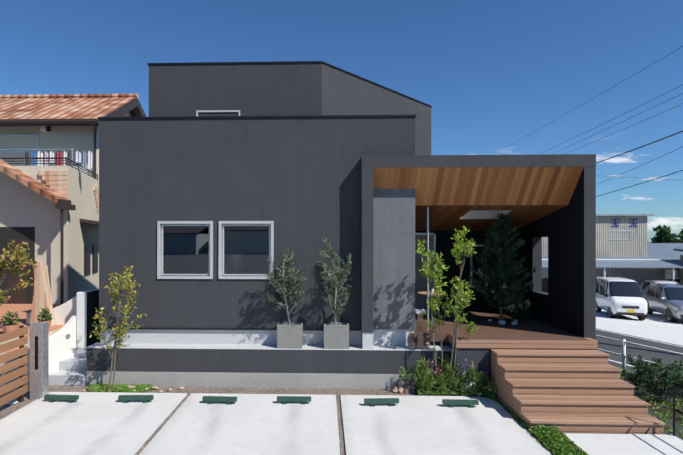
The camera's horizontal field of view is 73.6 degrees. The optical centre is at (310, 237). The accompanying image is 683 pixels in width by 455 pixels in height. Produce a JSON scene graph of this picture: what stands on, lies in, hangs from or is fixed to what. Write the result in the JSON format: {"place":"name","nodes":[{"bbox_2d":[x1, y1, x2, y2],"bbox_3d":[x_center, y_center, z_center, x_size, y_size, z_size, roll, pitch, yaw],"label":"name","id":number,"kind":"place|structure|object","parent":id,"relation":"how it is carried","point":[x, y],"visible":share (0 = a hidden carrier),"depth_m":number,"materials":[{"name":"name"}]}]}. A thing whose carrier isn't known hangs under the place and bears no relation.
{"place":"outdoors","nodes":[
{"label":"outdoors","id":0,"kind":"place"},
{"bbox_2d":[2,323,18,332],"bbox_3d":[-5.961,1.823,9.062,0.280,0.200,0.280,0,0,2],"label":"pot","id":1,"kind":"object","parent":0,"point":[8,327],"visible":0.73,"depth_m":8.98,"materials":[{"name":"orange ceramic"}]},
{"bbox_2d":[0,311,21,324],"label":"pot plant","id":2,"kind":"object","parent":1,"relation":"in","point":[7,319],"visible":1,"depth_m":9.04,"materials":[{"name":"green plant"}]},
{"bbox_2d":[0,240,37,305],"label":"tree","id":3,"kind":"object","parent":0,"point":[21,251],"depth_m":9.13,"materials":[{"name":"green plant"}]},
{"bbox_2d":[0,227,40,303],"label":"neighbour porch","id":4,"kind":"object","parent":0,"point":[20,235],"visible":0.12,"depth_m":13.25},
{"bbox_2d":[30,265,53,325],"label":"pillar","id":5,"kind":"structure","parent":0,"point":[42,295],"depth_m":9.83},
{"bbox_2d":[0,166,98,303],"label":"house wall","id":6,"kind":"structure","parent":0,"point":[21,205],"depth_m":13.28,"materials":[{"name":"beige paint"}]},
{"bbox_2d":[0,159,75,304],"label":"neighbour porch roof","id":7,"kind":"structure","parent":6,"relation":"attached to","point":[62,203],"depth_m":12.66,"materials":[{"name":"orange tile"}]},
{"bbox_2d":[0,157,97,179],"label":"balcony railing","id":8,"kind":"object","parent":6,"relation":"on","point":[66,163],"visible":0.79,"depth_m":13.35,"materials":[{"name":"metal"}]},
{"bbox_2d":[0,148,91,170],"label":"laundry","id":9,"kind":"object","parent":8,"relation":"hanging from","point":[70,154],"visible":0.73,"depth_m":14.15,"materials":[{"name":"fabric"}]},
{"bbox_2d":[80,219,98,275],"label":"neighbour side windows","id":10,"kind":"structure","parent":6,"relation":"in","point":[87,259],"depth_m":15.25,"materials":[{"name":"grey glass"}]},
{"bbox_2d":[0,304,100,395],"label":"neighbouring patio","id":11,"kind":"structure","parent":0,"point":[22,310],"depth_m":9.87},
{"bbox_2d":[26,296,76,324],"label":"cream wall","id":12,"kind":"structure","parent":0,"point":[64,313],"depth_m":10.04,"materials":[{"name":"white paint"}]},
{"bbox_2d":[49,316,75,372],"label":"wing wall","id":13,"kind":"structure","parent":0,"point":[61,346],"depth_m":9.40,"materials":[{"name":"white paint"}]},
{"bbox_2d":[77,289,99,346],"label":"wall pillar","id":14,"kind":"structure","parent":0,"point":[87,302],"depth_m":9.71,"materials":[{"name":"white paint"}]},
{"bbox_2d":[89,264,146,388],"bbox_3d":[-3.590,1.698,8.687,0.903,2.416,0.936,0,0,2],"label":"tree","id":15,"kind":"object","parent":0,"point":[131,287],"depth_m":8.58,"materials":[{"name":"green plant"}]},
{"bbox_2d":[0,0,682,242],"label":"sky","id":16,"kind":"structure","parent":0,"point":[492,74],"materials":[{"name":"blue"}]},
{"bbox_2d":[414,226,478,384],"bbox_3d":[2.541,1.244,8.532,1.219,2.961,0.877,0,0,2],"label":"tree","id":17,"kind":"object","parent":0,"point":[463,294],"depth_m":8.45,"materials":[{"name":"green plant"}]},
{"bbox_2d":[415,386,577,454],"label":"soil bed","id":18,"kind":"object","parent":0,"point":[453,390],"visible":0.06,"depth_m":8.35,"materials":[{"name":"brown soil"}]},
{"bbox_2d":[397,354,496,397],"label":"perennials","id":19,"kind":"object","parent":18,"relation":"on","point":[424,370],"visible":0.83,"depth_m":8.42,"materials":[{"name":"green plant"}]},
{"bbox_2d":[428,359,498,390],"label":"flowers","id":20,"kind":"object","parent":19,"relation":"on","point":[464,369],"visible":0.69,"depth_m":8.37,"materials":[{"name":"purple plant"}]},
{"bbox_2d":[417,369,491,394],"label":"perennials","id":21,"kind":"object","parent":18,"relation":"on","point":[451,384],"visible":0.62,"depth_m":8.36,"materials":[{"name":"green plant"}]},
{"bbox_2d":[460,381,481,396],"bbox_3d":[2.958,2.778,8.427,0.381,0.271,0.287,0,0,2],"label":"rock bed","id":22,"kind":"object","parent":18,"relation":"on","point":[466,387],"visible":0.31,"depth_m":8.32,"materials":[{"name":"grey stone"}]},
{"bbox_2d":[416,378,588,454],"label":"ground cover","id":23,"kind":"object","parent":18,"relation":"on","point":[559,439],"visible":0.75,"depth_m":6.54,"materials":[{"name":"green plant"}]},
{"bbox_2d":[493,46,682,154],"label":"wire","id":24,"kind":"object","parent":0,"point":[599,94],"visible":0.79,"depth_m":28.14,"materials":[{"name":"black metal"}]},
{"bbox_2d":[565,103,682,153],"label":"wire","id":25,"kind":"object","parent":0,"point":[627,127],"visible":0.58,"depth_m":26.80,"materials":[{"name":"black metal"}]},
{"bbox_2d":[590,328,682,439],"bbox_3d":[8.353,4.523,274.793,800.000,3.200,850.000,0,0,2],"label":"ground","id":26,"kind":"structure","parent":0,"point":[645,353],"depth_m":14.00,"materials":[{"name":"concrete"}]},
{"bbox_2d":[0,111,131,180],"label":"house wall","id":27,"kind":"structure","parent":26,"relation":"on","point":[80,139],"depth_m":17.14,"materials":[{"name":"beige paint"}]},
{"bbox_2d":[0,134,38,152],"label":"window frame","id":28,"kind":"object","parent":27,"relation":"attached to","point":[37,135],"visible":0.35,"depth_m":17.14,"materials":[{"name":"silver metal"}]},
{"bbox_2d":[40,126,49,131],"bbox_3d":[-9.934,-4.136,17.063,0.325,0.286,0.156,0,0,2],"label":"wall lamp","id":29,"kind":"object","parent":27,"relation":"attached to","point":[45,128],"visible":0.56,"depth_m":17.05,"materials":[{"name":"white paint"}]},
{"bbox_2d":[0,97,145,118],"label":"neighbour roof","id":30,"kind":"structure","parent":27,"relation":"on","point":[52,108],"depth_m":18.14,"materials":[{"name":"orange tile"}]},
{"bbox_2d":[0,94,145,178],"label":"roof fascia","id":31,"kind":"structure","parent":27,"relation":"attached to","point":[94,122],"depth_m":16.95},
{"bbox_2d":[38,171,98,210],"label":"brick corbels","id":32,"kind":"object","parent":31,"relation":"attached to","point":[57,182],"visible":0.77,"depth_m":13.19,"materials":[{"name":"brick"}]},
{"bbox_2d":[49,340,100,384],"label":"neighbour steps","id":33,"kind":"structure","parent":26,"relation":"on","point":[72,370],"depth_m":9.27,"materials":[{"name":"white concrete"}]},
{"bbox_2d":[0,385,415,454],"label":"gravel bed","id":34,"kind":"object","parent":26,"relation":"on","point":[6,410],"visible":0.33,"depth_m":8.58,"materials":[{"name":"brown gravel"}]},
{"bbox_2d":[0,395,17,404],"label":"rocks","id":35,"kind":"object","parent":34,"relation":"on","point":[14,401],"visible":0.44,"depth_m":7.96,"materials":[{"name":"white stone"}]},
{"bbox_2d":[0,325,27,405],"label":"wood fence","id":36,"kind":"object","parent":34,"relation":"on","point":[20,353],"visible":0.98,"depth_m":7.85,"materials":[{"name":"brown wood"}]},
{"bbox_2d":[30,322,48,399],"bbox_3d":[-4.934,2.238,8.287,0.240,1.370,0.185,0,0,2],"label":"galvanised post","id":37,"kind":"object","parent":34,"relation":"on","point":[39,359],"visible":0.9,"depth_m":8.20,"materials":[{"name":"metal"}]},
{"bbox_2d":[37,307,52,321],"bbox_3d":[-5.599,1.610,9.603,0.355,0.300,0.315,0,0,2],"label":"pot plant","id":38,"kind":"object","parent":37,"relation":"on","point":[42,315],"visible":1,"depth_m":9.55,"materials":[{"name":"green plant"}]},
{"bbox_2d":[0,392,186,454],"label":"slab","id":39,"kind":"structure","parent":34,"relation":"on","point":[97,423],"depth_m":7.04,"materials":[{"name":"concrete"}]},
{"bbox_2d":[44,394,78,402],"bbox_3d":[-4.377,2.830,8.015,0.600,0.115,0.090,0,0,4],"label":"wheel stop","id":40,"kind":"object","parent":39,"relation":"on","point":[55,397],"visible":0.98,"depth_m":7.99,"materials":[{"name":"green paint"}]},
{"bbox_2d":[118,395,153,402],"bbox_3d":[-3.061,2.830,7.998,0.600,0.115,0.090,0,0,0],"label":"wheel stop","id":41,"kind":"object","parent":39,"relation":"on","point":[126,398],"visible":1,"depth_m":7.96,"materials":[{"name":"green paint"}]},
{"bbox_2d":[86,383,153,392],"bbox_3d":[-3.643,2.874,8.718,1.310,0.087,0.467,0,0,2],"label":"ground cover","id":42,"kind":"object","parent":34,"relation":"on","point":[124,387],"visible":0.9,"depth_m":8.69,"materials":[{"name":"green plant"}]},
{"bbox_2d":[82,385,184,392],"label":"rocks","id":43,"kind":"object","parent":34,"relation":"on","point":[156,388],"visible":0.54,"depth_m":8.71,"materials":[{"name":"white stone"}]},
{"bbox_2d":[139,393,339,454],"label":"slab","id":44,"kind":"structure","parent":34,"relation":"on","point":[255,424],"depth_m":6.89,"materials":[{"name":"concrete"}]},
{"bbox_2d":[202,396,236,404],"bbox_3d":[-1.573,2.830,7.932,0.600,0.115,0.090,0,0,3],"label":"wheel stop","id":45,"kind":"object","parent":44,"relation":"on","point":[228,399],"visible":0.98,"depth_m":7.90,"materials":[{"name":"green paint"}]},
{"bbox_2d":[277,396,310,403],"bbox_3d":[-0.282,2.830,7.935,0.600,0.115,0.090,0,0,1],"label":"wheel stop","id":46,"kind":"object","parent":44,"relation":"on","point":[301,399],"visible":1,"depth_m":7.90,"materials":[{"name":"green paint"}]},
{"bbox_2d":[392,380,417,393],"bbox_3d":[1.834,2.832,8.650,0.571,0.226,0.313,0,0,2],"label":"rock pile","id":47,"kind":"object","parent":34,"relation":"on","point":[405,385],"visible":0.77,"depth_m":8.61,"materials":[{"name":"grey stone"}]},
{"bbox_2d":[340,395,551,454],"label":"slab","id":48,"kind":"structure","parent":34,"relation":"on","point":[419,425],"depth_m":6.89,"materials":[{"name":"concrete"}]},
{"bbox_2d":[364,398,398,406],"bbox_3d":[1.227,2.830,7.836,0.600,0.115,0.090,0,0,-1],"label":"wheel stop","id":49,"kind":"object","parent":48,"relation":"on","point":[371,402],"visible":0.98,"depth_m":7.80,"materials":[{"name":"green paint"}]},
{"bbox_2d":[442,399,478,407],"bbox_3d":[2.566,2.830,7.778,0.600,0.115,0.090,0,0,2],"label":"wheel stop","id":50,"kind":"object","parent":48,"relation":"on","point":[449,403],"visible":1,"depth_m":7.75,"materials":[{"name":"green paint"}]},
{"bbox_2d":[87,348,452,388],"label":"retaining wall","id":51,"kind":"structure","parent":26,"relation":"on","point":[334,369],"depth_m":8.85,"materials":[{"name":"concrete"}]},
{"bbox_2d":[101,329,413,348],"bbox_3d":[-1.105,2.104,9.179,6.360,0.538,0.600,0,0,2],"label":"house foundation","id":52,"kind":"object","parent":51,"relation":"on","point":[363,340],"visible":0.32,"depth_m":9.21,"materials":[{"name":"white concrete"}]},
{"bbox_2d":[98,327,359,330],"bbox_3d":[-1.657,1.843,9.207,5.325,0.030,0.080,0,0,2],"label":"drip edge","id":53,"kind":"object","parent":52,"relation":"attached to","point":[223,329],"visible":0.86,"depth_m":9.17,"materials":[{"name":"black metal"}]},
{"bbox_2d":[99,117,414,329],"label":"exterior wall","id":54,"kind":"structure","parent":52,"relation":"on","point":[296,180],"depth_m":9.18,"materials":[{"name":"paint"}]},
{"bbox_2d":[157,221,212,278],"bbox_3d":[-2.528,0.248,9.254,1.138,1.170,0.120,0,0,2],"label":"window frame","id":55,"kind":"structure","parent":54,"relation":"attached to","point":[160,224],"depth_m":9.21,"materials":[{"name":"grey metal"}]},
{"bbox_2d":[163,226,208,273],"bbox_3d":[-2.528,0.248,9.264,0.996,1.036,0.001,0,0,2],"label":"glass window","id":56,"kind":"structure","parent":55,"relation":"in","point":[186,247],"depth_m":9.26,"materials":[{"name":"black glass"}]},
{"bbox_2d":[162,226,268,275],"bbox_3d":[-1.646,0.373,11.052,3.800,2.400,3.450,0,0,2],"label":"interior room","id":57,"kind":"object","parent":54,"relation":"in","point":[265,249],"depth_m":12.78,"materials":[{"name":"black"}]},
{"bbox_2d":[227,253,243,269],"bbox_3d":[-1.605,0.958,9.825,0.400,1.230,0.400,0,0,2],"label":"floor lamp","id":58,"kind":"object","parent":57,"relation":"on","point":[237,268],"depth_m":9.69,"materials":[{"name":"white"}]},
{"bbox_2d":[218,221,273,278],"bbox_3d":[-1.288,0.248,9.215,1.118,1.170,0.120,0,0,2],"label":"window frame","id":59,"kind":"structure","parent":54,"relation":"attached to","point":[221,274],"depth_m":9.17,"materials":[{"name":"grey metal"}]},
{"bbox_2d":[224,226,268,273],"bbox_3d":[-1.288,0.248,9.225,0.976,1.036,0.001,0,0,2],"label":"glass window","id":60,"kind":"structure","parent":59,"relation":"in","point":[240,249],"depth_m":9.22,"materials":[{"name":"black glass"}]},
{"bbox_2d":[97,114,415,118],"bbox_3d":[-0.998,-2.435,12.565,6.440,0.035,6.825,0,0,2],"label":"parapet cap","id":61,"kind":"object","parent":54,"relation":"on","point":[296,116],"visible":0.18,"depth_m":9.15,"materials":[{"name":"black metal"}]},
{"bbox_2d":[149,63,430,154],"bbox_3d":[0.053,-2.682,14.025,7.130,2.410,7.800,0,0,2],"label":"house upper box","id":62,"kind":"object","parent":54,"relation":"on","point":[275,89],"visible":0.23,"depth_m":10.20,"materials":[{"name":"paint"}]},
{"bbox_2d":[196,110,239,115],"bbox_3d":[-2.057,-2.572,10.225,0.998,0.550,0.110,0,0,2],"label":"window frame","id":63,"kind":"object","parent":62,"relation":"attached to","point":[238,111],"visible":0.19,"depth_m":10.17,"materials":[{"name":"silver metal"}]},
{"bbox_2d":[147,61,431,107],"bbox_3d":[0.053,-3.905,14.025,7.170,0.035,7.840,0,0,2],"label":"parapet cap","id":64,"kind":"object","parent":62,"relation":"on","point":[323,62],"visible":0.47,"depth_m":10.19,"materials":[{"name":"black metal"}]},
{"bbox_2d":[86,343,451,350],"bbox_3d":[-0.824,2.164,9.024,7.154,0.018,0.372,0,0,2],"label":"ledge coping","id":65,"kind":"object","parent":51,"relation":"on","point":[261,347],"visible":0.88,"depth_m":8.94,"materials":[{"name":"white concrete"}]},
{"bbox_2d":[277,322,302,348],"bbox_3d":[-0.399,1.927,9.002,0.497,0.464,0.300,0,0,2],"label":"planter","id":66,"kind":"object","parent":65,"relation":"on","point":[289,336],"visible":1,"depth_m":8.85,"materials":[{"name":"concrete"}]},
{"bbox_2d":[265,253,305,324],"bbox_3d":[-0.548,0.992,8.988,0.822,1.506,0.966,0,0,-31],"label":"olive wood","id":67,"kind":"object","parent":66,"relation":"on","point":[284,298],"visible":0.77,"depth_m":8.95,"materials":[{"name":"brown plant"}]},
{"bbox_2d":[263,249,306,311],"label":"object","id":68,"kind":"object","parent":67,"relation":"on","point":[286,279],"visible":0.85,"depth_m":8.90,"materials":[{"name":"green plant"}]},
{"bbox_2d":[324,322,348,348],"bbox_3d":[0.513,1.927,8.973,0.498,0.464,0.300,0,0,2],"label":"planter","id":69,"kind":"object","parent":65,"relation":"on","point":[336,336],"visible":0.98,"depth_m":8.82,"materials":[{"name":"concrete"}]},
{"bbox_2d":[316,237,353,324],"bbox_3d":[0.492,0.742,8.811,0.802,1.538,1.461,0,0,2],"label":"olive leaves","id":70,"kind":"object","parent":69,"relation":"on","point":[340,274],"visible":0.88,"depth_m":8.80,"materials":[{"name":"green plant"}]},
{"bbox_2d":[410,339,429,348],"bbox_3d":[2.144,2.075,8.892,0.394,0.171,0.211,0,0,2],"label":"rock pile","id":71,"kind":"object","parent":65,"relation":"on","point":[413,344],"visible":0.81,"depth_m":8.86,"materials":[{"name":"grey stone"}]},
{"bbox_2d":[415,309,425,348],"bbox_3d":[2.135,1.779,8.807,0.180,0.752,0.220,0,0,2],"label":"tap post","id":72,"kind":"object","parent":65,"relation":"on","point":[418,312],"visible":0.85,"depth_m":8.79,"materials":[{"name":"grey wood"}]},
{"bbox_2d":[360,154,595,349],"bbox_3d":[3.267,0.618,10.422,4.440,4.410,3.400,0,0,2],"label":"portal","id":73,"kind":"object","parent":26,"relation":"on","point":[567,302],"visible":0.44,"depth_m":8.89,"materials":[{"name":"paint"}]},
{"bbox_2d":[415,233,435,310],"bbox_3d":[2.766,0.888,11.826,0.970,2.030,0.025,0,0,2],"label":"window","id":74,"kind":"structure","parent":73,"relation":"attached to","point":[420,283],"depth_m":11.82,"materials":[{"name":"black glass"}]},
{"bbox_2d":[427,207,428,328],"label":"steel column","id":75,"kind":"structure","parent":73,"relation":"attached to","point":[427,260],"depth_m":9.45,"materials":[{"name":"silver metal"}]},
{"bbox_2d":[373,167,583,230],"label":"porch ceiling","id":76,"kind":"structure","parent":73,"relation":"on","point":[449,197],"depth_m":9.06,"materials":[{"name":"brown wood"}]},
{"bbox_2d":[460,210,511,218],"bbox_3d":[3.877,-1.010,10.103,0.900,1.154,0.800,0,0,2],"label":"skylight","id":77,"kind":"object","parent":76,"relation":"on","point":[482,214],"visible":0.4,"depth_m":10.49},
{"bbox_2d":[470,244,487,287],"bbox_3d":[4.361,0.733,11.809,0.448,1.120,0.120,0,0,2],"label":"terrace window frame","id":78,"kind":"object","parent":73,"relation":"attached to","point":[486,284],"visible":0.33,"depth_m":11.76,"materials":[{"name":"grey metal"}]},
{"bbox_2d":[414,341,583,386],"bbox_3d":[3.643,2.544,10.155,3.230,0.958,3.310,0,0,2],"label":"deck base","id":79,"kind":"object","parent":26,"relation":"on","point":[480,358],"visible":0.1,"depth_m":8.52,"materials":[{"name":"grey concrete"}]},
{"bbox_2d":[469,213,537,319],"bbox_3d":[4.263,0.662,10.166,1.468,2.489,1.412,0,0,2],"label":"conifer","id":80,"kind":"object","parent":79,"relation":"on","point":[494,246],"depth_m":10.06,"materials":[{"name":"green plant"}]},
{"bbox_2d":[410,311,597,348],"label":"deck","id":81,"kind":"structure","parent":79,"relation":"on","point":[525,332],"depth_m":9.05,"materials":[{"name":"wood"}]},
{"bbox_2d":[418,288,441,327],"bbox_3d":[2.598,1.499,9.843,0.540,0.812,0.540,0,0,2],"label":"terrace table","id":82,"kind":"object","parent":81,"relation":"on","point":[425,292],"visible":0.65,"depth_m":9.82,"materials":[{"name":"brown wood"}]},
{"bbox_2d":[488,319,517,324],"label":"stones","id":83,"kind":"object","parent":81,"relation":"on","point":[503,322],"depth_m":9.99,"materials":[{"name":"grey stone"}]},
{"bbox_2d":[503,298,538,318],"bbox_3d":[4.979,1.628,10.651,0.975,0.586,0.764,0,0,2],"label":"terrace shrub","id":84,"kind":"object","parent":79,"relation":"on","point":[527,306],"depth_m":10.57,"materials":[{"name":"green plant"}]},
{"bbox_2d":[491,351,663,433],"bbox_3d":[4.314,2.538,7.635,1.950,0.870,1.650,0,0,2],"label":"stair core","id":85,"kind":"object","parent":26,"relation":"on","point":[505,391],"visible":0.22,"depth_m":7.47,"materials":[{"name":"brown wood"}]},
{"bbox_2d":[490,349,665,424],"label":"stair treads","id":86,"kind":"object","parent":85,"relation":"on","point":[603,419],"visible":0.98,"depth_m":7.42,"materials":[{"name":"brown wood"}]},
{"bbox_2d":[542,216,646,256],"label":"building wall","id":87,"kind":"structure","parent":26,"relation":"on","point":[635,245],"depth_m":33.23,"materials":[{"name":"beige metal"}]},
{"bbox_2d":[608,231,630,239],"bbox_3d":[22.564,-0.177,33.262,1.608,0.700,0.110,0,0,2],"label":"workshop window frame","id":88,"kind":"object","parent":87,"relation":"attached to","point":[619,239],"visible":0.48,"depth_m":33.21,"materials":[{"name":"white metal"}]},
{"bbox_2d":[611,219,637,226],"bbox_3d":[22.913,-1.070,33.201,1.901,0.615,0.001,0,0,2],"label":"workshop sign","id":89,"kind":"object","parent":87,"relation":"attached to","point":[633,224],"visible":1,"depth_m":33.19,"materials":[{"name":"blue"}]},
{"bbox_2d":[596,214,654,215],"bbox_3d":[19.822,-1.862,38.316,10.400,0.570,10.600,0,0,2],"label":"roof edge","id":90,"kind":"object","parent":87,"relation":"on","point":[625,214],"depth_m":32.92,"materials":[{"name":"grey metal"}]},
{"bbox_2d":[542,243,682,292],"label":"long shed","id":91,"kind":"structure","parent":26,"relation":"on","point":[660,251],"depth_m":32.26,"materials":[{"name":"white paint"}]},
{"bbox_2d":[542,260,682,280],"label":"shed canopy","id":92,"kind":"object","parent":26,"relation":"on","point":[604,264],"visible":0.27,"depth_m":30.38,"materials":[{"name":"white metal"}]},
{"bbox_2d":[564,433,682,454],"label":"path slab","id":93,"kind":"structure","parent":26,"relation":"on","point":[626,444],"depth_m":6.39,"materials":[{"name":"concrete"}]},
{"bbox_2d":[672,383,682,435],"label":"metal fence","id":94,"kind":"object","parent":93,"relation":"on","point":[674,409],"visible":0.79,"depth_m":6.62,"materials":[{"name":"black metal"}]},
{"bbox_2d":[596,309,682,366],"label":"parking lot pavement","id":95,"kind":"structure","parent":26,"relation":"on","point":[655,325],"depth_m":19.93,"materials":[{"name":"concrete"}]},
{"bbox_2d":[596,277,646,319],"bbox_3d":[16.017,3.090,23.656,1.795,1.896,3.417,0,0,18],"label":"kei van","id":96,"kind":"object","parent":95,"relation":"on","point":[615,296],"visible":0.96,"depth_m":22.67,"materials":[{"name":"white painted metal"},{"name":"glass"},{"name":"dark plastic"}]},
{"bbox_2d":[639,279,681,291],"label":"car","id":97,"kind":"object","parent":95,"relation":"on","point":[644,284],"visible":0.17,"depth_m":29.03,"materials":[{"name":"white metal"}]},
{"bbox_2d":[596,335,682,370],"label":"guard rail","id":98,"kind":"object","parent":26,"relation":"on","point":[623,354],"visible":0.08,"depth_m":11.32,"materials":[{"name":"white metal"}]},
{"bbox_2d":[622,362,657,389],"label":"shrub leaves","id":99,"kind":"object","parent":26,"relation":"on","point":[640,375],"depth_m":8.82,"materials":[{"name":"green plant"}]},
{"bbox_2d":[626,354,663,378],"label":"shrub leaves","id":100,"kind":"object","parent":26,"relation":"on","point":[629,358],"depth_m":9.48,"materials":[{"name":"green plant"}]},
{"bbox_2d":[610,364,682,437],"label":"bush","id":101,"kind":"object","parent":26,"relation":"on","point":[667,410],"visible":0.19,"depth_m":7.75,"materials":[{"name":"green plant"}]},
{"bbox_2d":[621,371,682,423],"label":"soil bed","id":102,"kind":"object","parent":26,"relation":"on","point":[651,406],"visible":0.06,"depth_m":7.85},
{"bbox_2d":[638,357,682,401],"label":"shrub leaves","id":103,"kind":"object","parent":26,"relation":"on","point":[649,380],"depth_m":8.02,"materials":[{"name":"green plant"}]},
{"bbox_2d":[642,282,682,321],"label":"silver suv","id":104,"kind":"object","parent":26,"relation":"on","point":[666,300],"visible":0.85,"depth_m":23.18,"materials":[{"name":"grey metal"}]},
{"bbox_2d":[661,364,682,387],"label":"shrub leaves","id":105,"kind":"object","parent":26,"relation":"on","point":[670,370],"depth_m":9.05,"materials":[{"name":"green plant"}]},
{"bbox_2d":[662,360,682,389],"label":"shrub leaves","id":106,"kind":"object","parent":26,"relation":"on","point":[673,367],"depth_m":8.53,"materials":[{"name":"green plant"}]},
{"bbox_2d":[673,249,682,283],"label":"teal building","id":107,"kind":"structure","parent":26,"relation":"on","point":[681,270],"depth_m":31.02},
{"bbox_2d":[647,225,682,242],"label":"tree","id":108,"kind":"object","parent":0,"point":[663,235],"depth_m":50.29,"materials":[{"name":"green plant"}]},
{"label":"utility poles","id":109,"kind":"object","parent":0,"visible":0},
{"bbox_2d":[538,85,681,154],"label":"wire","id":110,"kind":"object","parent":109,"relation":"attached to","point":[616,117],"visible":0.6,"depth_m":26.81,"materials":[{"name":"black metal"}]},
{"bbox_2d":[552,93,682,153],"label":"wire","id":111,"kind":"object","parent":109,"relation":"attached to","point":[625,120],"visible":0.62,"depth_m":26.52,"materials":[{"name":"black metal"}]},
{"bbox_2d":[596,147,681,184],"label":"wire","id":112,"kind":"object","parent":109,"relation":"attached to","point":[641,165],"visible":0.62,"depth_m":19.95,"materials":[{"name":"black metal"}]},
{"bbox_2d":[596,131,682,162],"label":"wire","id":113,"kind":"object","parent":109,"relation":"attached to","point":[642,146],"visible":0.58,"depth_m":19.88,"materials":[{"name":"black metal"}]},
{"bbox_2d":[596,170,682,196],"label":"wire","id":114,"kind":"object","parent":109,"relation":"hanging from","point":[643,182],"visible":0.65,"depth_m":19.75,"materials":[{"name":"black metal"}]}
]}

